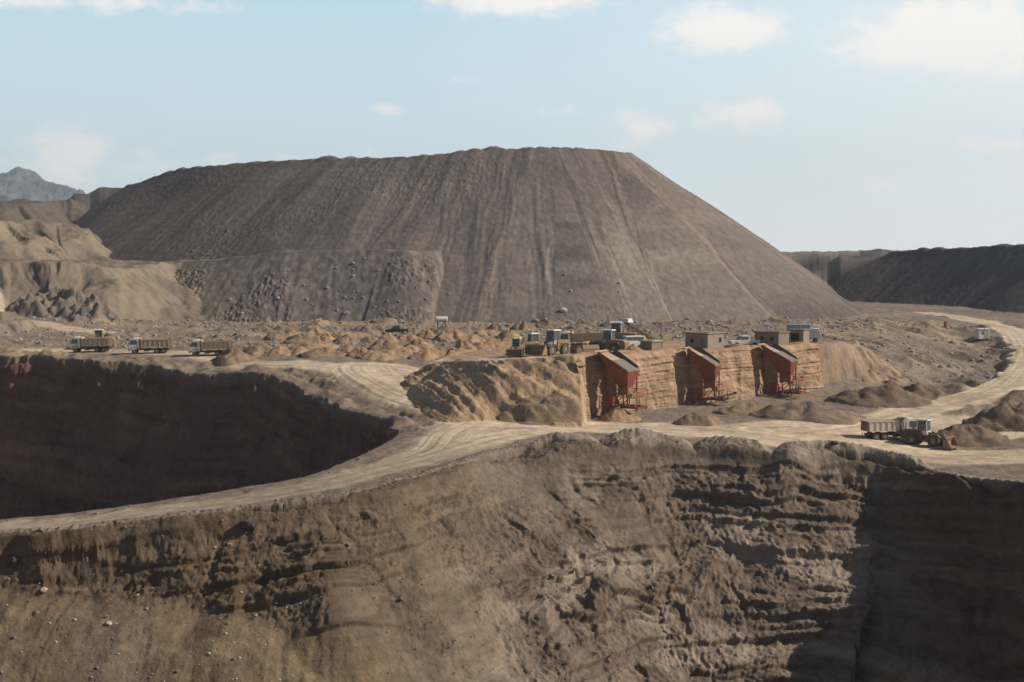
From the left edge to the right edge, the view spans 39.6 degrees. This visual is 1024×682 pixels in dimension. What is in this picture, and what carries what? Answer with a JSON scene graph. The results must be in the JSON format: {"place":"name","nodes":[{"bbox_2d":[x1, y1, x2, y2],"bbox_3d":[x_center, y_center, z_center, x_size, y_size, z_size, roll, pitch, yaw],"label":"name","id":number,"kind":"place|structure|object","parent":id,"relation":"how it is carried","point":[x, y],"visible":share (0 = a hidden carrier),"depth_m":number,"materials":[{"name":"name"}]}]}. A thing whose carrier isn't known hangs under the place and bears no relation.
{"place":"outdoors","nodes":[
{"label":"outdoors","id":0,"kind":"place"},
{"bbox_2d":[0,166,85,201],"bbox_3d":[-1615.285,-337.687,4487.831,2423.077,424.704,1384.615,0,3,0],"label":"mountain","id":1,"kind":"structure","parent":0,"point":[18,182],"depth_m":4363.37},
{"bbox_2d":[0,198,214,332],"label":"sand hill","id":2,"kind":"structure","parent":0,"point":[56,262],"depth_m":355.96,"materials":[{"name":"beige sand"}]},
{"bbox_2d":[0,355,398,519],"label":"shaded pit slope","id":3,"kind":"structure","parent":0,"point":[76,435],"depth_m":235.47,"materials":[{"name":"brown soil"}]},
{"bbox_2d":[70,146,863,323],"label":"spoil hill","id":4,"kind":"structure","parent":0,"point":[595,225],"depth_m":389.44,"materials":[{"name":"grey gravel"}]},
{"bbox_2d":[0,436,1023,681],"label":"pit slope","id":5,"kind":"structure","parent":0,"point":[930,564],"depth_m":148.01,"materials":[{"name":"brown soil"}]},
{"bbox_2d":[9,556,19,564],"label":"boulder","id":6,"kind":"object","parent":5,"relation":"on","point":[14,559],"visible":1,"depth_m":139.23,"materials":[{"name":"stone"}]},
{"bbox_2d":[40,587,47,591],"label":"boulder","id":7,"kind":"object","parent":5,"relation":"on","point":[43,589],"visible":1,"depth_m":137.90,"materials":[{"name":"stone"}]},
{"bbox_2d":[5,506,307,681],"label":"pale stones","id":8,"kind":"object","parent":5,"relation":"on","point":[146,608],"visible":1,"depth_m":133.15,"materials":[{"name":"beige stone"}]},
{"bbox_2d":[237,517,255,529],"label":"boulder","id":9,"kind":"object","parent":5,"relation":"on","point":[247,523],"visible":1,"depth_m":140.97,"materials":[{"name":"stone"}]},
{"bbox_2d":[0,431,864,681],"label":"loose stones","id":10,"kind":"object","parent":5,"relation":"on","point":[41,529],"visible":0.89,"depth_m":141.77,"materials":[{"name":"brown stone"}]},
{"bbox_2d":[0,302,1023,533],"bbox_3d":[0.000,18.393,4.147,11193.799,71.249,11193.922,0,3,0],"label":"ground","id":11,"kind":"structure","parent":0,"point":[407,421],"depth_m":238.35,"materials":[{"name":"brown soil"}]},
{"bbox_2d":[84,329,115,346],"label":"wheel loader","id":12,"kind":"object","parent":11,"relation":"on","point":[98,333],"visible":0.18,"depth_m":264.82,"materials":[{"name":"yellow paint"}]},
{"bbox_2d":[234,346,247,351],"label":"sand heap","id":13,"kind":"object","parent":11,"relation":"on","point":[242,348],"visible":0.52,"depth_m":251.55,"materials":[{"name":"sand"}]},
{"bbox_2d":[244,343,272,356],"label":"sand heap","id":14,"kind":"object","parent":11,"relation":"on","point":[258,349],"visible":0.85,"depth_m":249.43,"materials":[{"name":"brown sand"}]},
{"bbox_2d":[251,325,277,334],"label":"sand heap","id":15,"kind":"object","parent":11,"relation":"on","point":[265,330],"visible":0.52,"depth_m":296.08,"materials":[{"name":"sand"}]},
{"bbox_2d":[262,346,290,356],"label":"sand heap","id":16,"kind":"object","parent":11,"relation":"on","point":[279,351],"visible":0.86,"depth_m":248.29,"materials":[{"name":"brown sand"}]},
{"bbox_2d":[264,331,288,340],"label":"sand heap","id":17,"kind":"object","parent":11,"relation":"on","point":[272,336],"visible":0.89,"depth_m":280.87,"materials":[{"name":"sand"}]},
{"bbox_2d":[273,325,295,331],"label":"sand heap","id":18,"kind":"object","parent":11,"relation":"on","point":[282,328],"visible":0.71,"depth_m":303.88,"materials":[{"name":"sand"}]},
{"bbox_2d":[284,329,298,335],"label":"sand heap","id":19,"kind":"object","parent":11,"relation":"on","point":[291,332],"visible":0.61,"depth_m":288.81,"materials":[{"name":"sand"}]},
{"bbox_2d":[290,346,309,355],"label":"sand heap","id":20,"kind":"object","parent":11,"relation":"on","point":[297,351],"visible":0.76,"depth_m":248.49,"materials":[{"name":"sand"}]},
{"bbox_2d":[283,332,320,344],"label":"sand heap","id":21,"kind":"object","parent":11,"relation":"on","point":[302,337],"visible":0.83,"depth_m":271.85,"materials":[{"name":"beige sand"}]},
{"bbox_2d":[295,325,326,331],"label":"sand heap","id":22,"kind":"object","parent":11,"relation":"on","point":[305,328],"visible":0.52,"depth_m":306.51,"materials":[{"name":"sand"}]},
{"bbox_2d":[289,341,338,349],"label":"sand heap","id":23,"kind":"object","parent":11,"relation":"on","point":[311,345],"visible":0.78,"depth_m":259.23,"materials":[{"name":"beige sand"}]},
{"bbox_2d":[299,327,330,336],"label":"sand heap","id":24,"kind":"object","parent":11,"relation":"on","point":[316,331],"visible":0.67,"depth_m":290.56,"materials":[{"name":"sand"}]},
{"bbox_2d":[298,347,346,357],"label":"sand heap","id":25,"kind":"object","parent":11,"relation":"on","point":[326,352],"visible":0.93,"depth_m":243.62,"materials":[{"name":"brown sand"}]},
{"bbox_2d":[320,333,335,339],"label":"sand heap","id":26,"kind":"object","parent":11,"relation":"on","point":[327,336],"visible":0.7,"depth_m":275.94,"materials":[{"name":"sand"}]},
{"bbox_2d":[330,331,356,338],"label":"sand heap","id":27,"kind":"object","parent":11,"relation":"on","point":[336,335],"visible":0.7,"depth_m":285.32,"materials":[{"name":"sand"}]},
{"bbox_2d":[335,345,353,352],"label":"sand heap","id":28,"kind":"object","parent":11,"relation":"on","point":[346,348],"visible":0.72,"depth_m":250.96,"materials":[{"name":"sand"}]},
{"bbox_2d":[332,334,359,344],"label":"sand heap","id":29,"kind":"object","parent":11,"relation":"on","point":[346,339],"visible":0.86,"depth_m":270.59,"materials":[{"name":"beige sand"}]},
{"bbox_2d":[346,347,367,357],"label":"sand heap","id":30,"kind":"object","parent":11,"relation":"on","point":[355,352],"visible":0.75,"depth_m":243.28,"materials":[{"name":"sand"}]},
{"bbox_2d":[352,331,372,336],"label":"sand heap","id":31,"kind":"object","parent":11,"relation":"on","point":[359,333],"visible":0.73,"depth_m":287.98,"materials":[{"name":"sand"}]},
{"bbox_2d":[353,324,381,335],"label":"dark sand heap","id":32,"kind":"object","parent":11,"relation":"on","point":[372,331],"visible":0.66,"depth_m":294.84,"materials":[{"name":"brown sand"}]},
{"bbox_2d":[358,337,378,344],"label":"sand heap","id":33,"kind":"object","parent":11,"relation":"on","point":[369,340],"visible":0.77,"depth_m":270.66,"materials":[{"name":"sand"}]},
{"bbox_2d":[356,350,394,360],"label":"sand heap","id":34,"kind":"object","parent":11,"relation":"on","point":[375,355],"visible":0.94,"depth_m":240.10,"materials":[{"name":"brown sand"}]},
{"bbox_2d":[370,326,387,332],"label":"sand heap","id":35,"kind":"object","parent":11,"relation":"on","point":[380,329],"visible":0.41,"depth_m":309.16,"materials":[{"name":"sand"}]},
{"bbox_2d":[367,339,402,349],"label":"sand heap","id":36,"kind":"object","parent":11,"relation":"on","point":[389,344],"visible":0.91,"depth_m":258.01,"materials":[{"name":"beige sand"}]},
{"bbox_2d":[379,334,398,341],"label":"sand heap","id":37,"kind":"object","parent":11,"relation":"on","point":[386,337],"visible":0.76,"depth_m":274.39,"materials":[{"name":"sand"}]},
{"bbox_2d":[381,349,407,358],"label":"sand heap","id":38,"kind":"object","parent":11,"relation":"on","point":[397,354],"visible":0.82,"depth_m":243.28,"materials":[{"name":"sand"}]},
{"bbox_2d":[385,325,408,333],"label":"pickup truck","id":39,"kind":"object","parent":11,"relation":"on","point":[396,328],"visible":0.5,"depth_m":299.53,"materials":[{"name":"grey metal"}]},
{"bbox_2d":[397,334,419,341],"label":"sand heap","id":40,"kind":"object","parent":11,"relation":"on","point":[406,337],"visible":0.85,"depth_m":275.64,"materials":[{"name":"sand"}]},
{"bbox_2d":[395,345,423,355],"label":"sand heap","id":41,"kind":"object","parent":11,"relation":"on","point":[409,349],"visible":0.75,"depth_m":245.67,"materials":[{"name":"sand"}]},
{"bbox_2d":[401,327,420,333],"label":"sand heap","id":42,"kind":"object","parent":11,"relation":"on","point":[414,330],"visible":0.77,"depth_m":300.39,"materials":[{"name":"sand"}]},
{"bbox_2d":[403,338,434,348],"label":"sand heap","id":43,"kind":"object","parent":11,"relation":"on","point":[421,343],"visible":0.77,"depth_m":261.38,"materials":[{"name":"beige sand"}]},
{"bbox_2d":[416,329,435,338],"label":"sand heap","id":44,"kind":"object","parent":11,"relation":"on","point":[425,334],"visible":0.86,"depth_m":281.01,"materials":[{"name":"sand"}]},
{"bbox_2d":[407,347,454,360],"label":"sand heap","id":45,"kind":"object","parent":11,"relation":"on","point":[428,354],"visible":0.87,"depth_m":242.50,"materials":[{"name":"brown sand"}]},
{"bbox_2d":[436,316,447,328],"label":"water tank","id":46,"kind":"object","parent":11,"relation":"on","point":[444,319],"visible":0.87,"depth_m":297.87,"materials":[{"name":"metal"}]},
{"bbox_2d":[430,327,465,335],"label":"sand heap","id":47,"kind":"object","parent":11,"relation":"on","point":[436,331],"visible":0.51,"depth_m":293.33,"materials":[{"name":"sand"}]},
{"bbox_2d":[434,329,466,341],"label":"sand heap","id":48,"kind":"object","parent":11,"relation":"on","point":[453,335],"visible":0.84,"depth_m":275.21,"materials":[{"name":"beige sand"}]},
{"bbox_2d":[452,326,483,332],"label":"sand heap","id":49,"kind":"object","parent":11,"relation":"on","point":[466,329],"visible":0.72,"depth_m":300.03,"materials":[{"name":"sand"}]},
{"bbox_2d":[457,334,485,342],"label":"sand heap","id":50,"kind":"object","parent":11,"relation":"on","point":[471,338],"visible":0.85,"depth_m":270.53,"materials":[{"name":"sand"}]},
{"bbox_2d":[473,329,498,337],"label":"sand heap","id":51,"kind":"object","parent":11,"relation":"on","point":[490,333],"visible":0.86,"depth_m":280.20,"materials":[{"name":"sand"}]},
{"bbox_2d":[486,322,505,330],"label":"sand heap","id":52,"kind":"object","parent":11,"relation":"on","point":[495,326],"visible":0.75,"depth_m":304.37,"materials":[{"name":"sand"}]},
{"bbox_2d":[0,254,1003,384],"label":"rubble","id":53,"kind":"object","parent":11,"relation":"on","point":[688,327],"visible":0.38,"depth_m":299.51,"materials":[{"name":"brown stone"}]},
{"bbox_2d":[496,329,521,338],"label":"sand heap","id":54,"kind":"object","parent":11,"relation":"on","point":[509,334],"visible":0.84,"depth_m":277.62,"materials":[{"name":"sand"}]},
{"bbox_2d":[509,321,535,329],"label":"sand heap","id":55,"kind":"object","parent":11,"relation":"on","point":[523,325],"visible":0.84,"depth_m":308.29,"materials":[{"name":"sand"}]},
{"bbox_2d":[534,319,566,328],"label":"sand heap","id":56,"kind":"object","parent":11,"relation":"on","point":[544,324],"visible":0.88,"depth_m":312.16,"materials":[{"name":"beige sand"}]},
{"bbox_2d":[569,320,592,325],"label":"sand heap","id":57,"kind":"object","parent":11,"relation":"on","point":[585,322],"visible":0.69,"depth_m":313.00,"materials":[{"name":"sand"}]},
{"bbox_2d":[571,342,824,419],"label":"retaining wall","id":58,"kind":"structure","parent":11,"relation":"on","point":[668,378],"depth_m":214.14,"materials":[{"name":"brown stone"}]},
{"bbox_2d":[594,348,647,408],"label":"ore hopper","id":59,"kind":"object","parent":58,"relation":"on","point":[624,370],"visible":1,"depth_m":200.59,"materials":[{"name":"red paint"}]},
{"bbox_2d":[684,346,728,400],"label":"ore hopper","id":60,"kind":"object","parent":58,"relation":"attached to","point":[708,364],"visible":1,"depth_m":211.91,"materials":[{"name":"red metal"}]},
{"bbox_2d":[757,342,805,393],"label":"ore hopper","id":61,"kind":"object","parent":58,"relation":"attached to","point":[784,361],"visible":1,"depth_m":221.68,"materials":[{"name":"red metal"}]},
{"bbox_2d":[708,391,737,403],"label":"discharge conveyor","id":62,"kind":"object","parent":11,"relation":"on","point":[729,395],"visible":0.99,"depth_m":211.80,"materials":[{"name":"metal"}]},
{"bbox_2d":[712,402,764,415],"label":"fallen sand heap","id":63,"kind":"object","parent":11,"relation":"on","point":[743,409],"visible":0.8,"depth_m":203.94,"materials":[{"name":"brown sand"}]},
{"bbox_2d":[775,387,801,395],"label":"discharge conveyor","id":64,"kind":"object","parent":11,"relation":"on","point":[794,389],"visible":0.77,"depth_m":222.93,"materials":[{"name":"metal"}]},
{"bbox_2d":[974,328,990,339],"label":"site cabin","id":65,"kind":"object","parent":11,"relation":"on","point":[979,333],"visible":0.81,"depth_m":325.04,"materials":[{"name":"metal"}]},
{"bbox_2d":[0,293,1023,529],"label":"dirt road","id":66,"kind":"structure","parent":0,"point":[378,382],"depth_m":190.16,"materials":[{"name":"beige soil"}]},
{"bbox_2d":[69,336,112,352],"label":"tipper truck","id":67,"kind":"object","parent":66,"relation":"on","point":[78,343],"visible":1,"depth_m":257.35,"materials":[{"name":"white paint"}]},
{"bbox_2d":[128,337,171,353],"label":"tipper truck","id":68,"kind":"object","parent":66,"relation":"on","point":[136,344],"visible":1,"depth_m":252.46,"materials":[{"name":"white paint"}]},
{"bbox_2d":[189,339,232,355],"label":"tipper truck","id":69,"kind":"object","parent":66,"relation":"on","point":[196,346],"visible":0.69,"depth_m":248.37,"materials":[{"name":"white paint"}]},
{"bbox_2d":[210,346,257,366],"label":"sand heap","id":70,"kind":"object","parent":66,"relation":"on","point":[231,356],"visible":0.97,"depth_m":241.90,"materials":[{"name":"brown sand"}]},
{"bbox_2d":[497,392,584,425],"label":"fallen sand heap","id":71,"kind":"object","parent":66,"relation":"on","point":[539,409],"visible":0.94,"depth_m":193.27,"materials":[{"name":"brown sand"}]},
{"bbox_2d":[525,329,570,355],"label":"wheel loader","id":72,"kind":"object","parent":66,"relation":"on","point":[552,344],"visible":0.98,"depth_m":208.66,"materials":[{"name":"yellow metal"}]},
{"bbox_2d":[570,344,582,353],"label":"loader bucket","id":73,"kind":"object","parent":72,"relation":"attached to","point":[575,349],"visible":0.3,"depth_m":206.15,"materials":[{"name":"brown metal"}]},
{"bbox_2d":[598,406,640,421],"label":"fallen sand heap","id":74,"kind":"object","parent":66,"relation":"on","point":[618,414],"visible":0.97,"depth_m":198.14,"materials":[{"name":"beige sand"}]},
{"bbox_2d":[673,412,722,425],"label":"fallen sand heap","id":75,"kind":"object","parent":66,"relation":"on","point":[697,419],"visible":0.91,"depth_m":194.03,"materials":[{"name":"beige sand"}]},
{"bbox_2d":[749,400,866,424],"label":"gravel heap","id":76,"kind":"object","parent":66,"relation":"on","point":[812,411],"visible":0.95,"depth_m":200.73,"materials":[{"name":"brown gravel"}]},
{"bbox_2d":[826,384,931,407],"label":"gravel heap","id":77,"kind":"object","parent":66,"relation":"on","point":[888,396],"visible":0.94,"depth_m":216.83,"materials":[{"name":"brown gravel"}]},
{"bbox_2d":[860,417,917,439],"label":"tipper truck","id":78,"kind":"object","parent":66,"relation":"on","point":[879,427],"visible":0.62,"depth_m":189.47,"materials":[{"name":"white paint"}]},
{"bbox_2d":[902,383,949,398],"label":"gravel heap","id":79,"kind":"object","parent":66,"relation":"on","point":[925,391],"visible":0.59,"depth_m":225.52,"materials":[{"name":"brown gravel"}]},
{"bbox_2d":[896,417,960,448],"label":"wheel loader","id":80,"kind":"object","parent":66,"relation":"on","point":[923,432],"visible":1,"depth_m":187.05,"materials":[{"name":"paint"}]},
{"bbox_2d":[926,424,1011,447],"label":"gravel heap","id":81,"kind":"object","parent":66,"relation":"on","point":[969,435],"visible":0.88,"depth_m":188.66,"materials":[{"name":"brown gravel"}]},
{"bbox_2d":[961,402,1023,431],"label":"gravel heap","id":82,"kind":"object","parent":66,"relation":"on","point":[1004,417],"visible":0.94,"depth_m":199.76,"materials":[{"name":"brown gravel"}]},
{"bbox_2d":[0,0,1023,251],"label":"sky","id":83,"kind":"structure","parent":0,"point":[811,125],"materials":[{"name":"blue"}]},
{"bbox_2d":[581,345,599,351],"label":"loader bucket","id":84,"kind":"object","parent":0,"point":[584,348],"visible":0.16,"depth_m":208.92,"materials":[{"name":"brown metal"}]},
{"bbox_2d":[401,339,911,426],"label":"loading bank","id":85,"kind":"structure","parent":0,"point":[466,391],"depth_m":201.84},
{"bbox_2d":[438,346,461,352],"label":"sand heap","id":86,"kind":"object","parent":85,"relation":"on","point":[449,349],"visible":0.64,"depth_m":247.59,"materials":[{"name":"sand"}]},
{"bbox_2d":[455,340,476,349],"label":"sand heap","id":87,"kind":"object","parent":85,"relation":"on","point":[462,344],"visible":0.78,"depth_m":247.29,"materials":[{"name":"sand"}]},
{"bbox_2d":[473,341,494,348],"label":"sand heap","id":88,"kind":"object","parent":85,"relation":"on","point":[483,345],"visible":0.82,"depth_m":249.52,"materials":[{"name":"sand"}]},
{"bbox_2d":[487,338,511,347],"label":"sand heap","id":89,"kind":"object","parent":85,"relation":"on","point":[504,342],"visible":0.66,"depth_m":251.89,"materials":[{"name":"beige sand"}]},
{"bbox_2d":[505,338,524,356],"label":"wheel loader","id":90,"kind":"object","parent":85,"relation":"on","point":[517,349],"visible":0.98,"depth_m":211.83,"materials":[{"name":"yellow metal"}]},
{"bbox_2d":[521,332,558,352],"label":"wheel loader","id":91,"kind":"object","parent":85,"relation":"on","point":[533,338],"visible":0.21,"depth_m":225.64,"materials":[{"name":"yellow metal"}]},
{"bbox_2d":[560,331,602,344],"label":"tipper truck","id":92,"kind":"object","parent":85,"relation":"on","point":[571,336],"visible":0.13,"depth_m":225.29,"materials":[{"name":"white paint"}]},
{"bbox_2d":[580,329,629,350],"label":"wheel loader","id":93,"kind":"object","parent":85,"relation":"on","point":[609,341],"visible":0.68,"depth_m":212.50,"materials":[{"name":"yellow metal"}]},
{"bbox_2d":[610,321,636,338],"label":"wheel loader","id":94,"kind":"object","parent":85,"relation":"on","point":[616,325],"visible":0.16,"depth_m":233.42,"materials":[{"name":"yellow metal"}]},
{"bbox_2d":[620,335,644,347],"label":"parked van","id":95,"kind":"object","parent":85,"relation":"on","point":[633,339],"visible":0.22,"depth_m":224.79,"materials":[{"name":"white paint"}]},
{"bbox_2d":[626,344,643,350],"bbox_3d":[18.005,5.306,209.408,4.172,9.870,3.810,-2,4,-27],"label":"sand heap","id":96,"kind":"object","parent":85,"relation":"on","point":[633,347],"visible":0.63,"depth_m":208.76,"materials":[{"name":"sand"}]},
{"bbox_2d":[622,318,663,345],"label":"belt conveyor","id":97,"kind":"object","parent":85,"relation":"on","point":[627,321],"visible":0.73,"depth_m":236.55,"materials":[{"name":"grey metal"}]},
{"bbox_2d":[639,339,662,349],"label":"block hut","id":98,"kind":"object","parent":85,"relation":"on","point":[650,344],"visible":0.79,"depth_m":212.14,"materials":[{"name":"beige concrete"}]},
{"bbox_2d":[658,321,664,347],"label":"utility post","id":99,"kind":"object","parent":85,"relation":"on","point":[661,336],"visible":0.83,"depth_m":218.22,"materials":[{"name":"wood"}]},
{"bbox_2d":[684,331,724,347],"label":"block hut","id":100,"kind":"object","parent":85,"relation":"on","point":[706,339],"visible":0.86,"depth_m":219.92,"materials":[{"name":"beige concrete"}]},
{"bbox_2d":[700,338,703,347],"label":"door","id":101,"kind":"structure","parent":100,"relation":"in","point":[702,339],"depth_m":219.28,"materials":[{"name":"metal"}]},
{"bbox_2d":[728,335,759,344],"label":"pickup truck","id":102,"kind":"object","parent":85,"relation":"on","point":[743,339],"visible":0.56,"depth_m":230.61,"materials":[{"name":"white paint"}]},
{"bbox_2d":[753,330,790,343],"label":"block hut","id":103,"kind":"object","parent":85,"relation":"on","point":[771,337],"visible":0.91,"depth_m":230.13,"materials":[{"name":"beige concrete"}]},
{"bbox_2d":[787,328,810,342],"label":"block hut","id":104,"kind":"object","parent":85,"relation":"on","point":[798,334],"visible":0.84,"depth_m":235.40,"materials":[{"name":"beige concrete"}]},
{"bbox_2d":[791,333,798,340],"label":"window","id":105,"kind":"structure","parent":104,"relation":"in","point":[794,336],"depth_m":235.51,"materials":[{"name":"glass"}]},
{"bbox_2d":[787,324,821,341],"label":"box van","id":106,"kind":"object","parent":85,"relation":"on","point":[816,334],"visible":0.51,"depth_m":242.12,"materials":[{"name":"white paint"}]},
{"bbox_2d":[780,244,1023,312],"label":"hill","id":107,"kind":"structure","parent":0,"point":[989,278],"depth_m":477.19,"materials":[{"name":"soil"}]}
]}

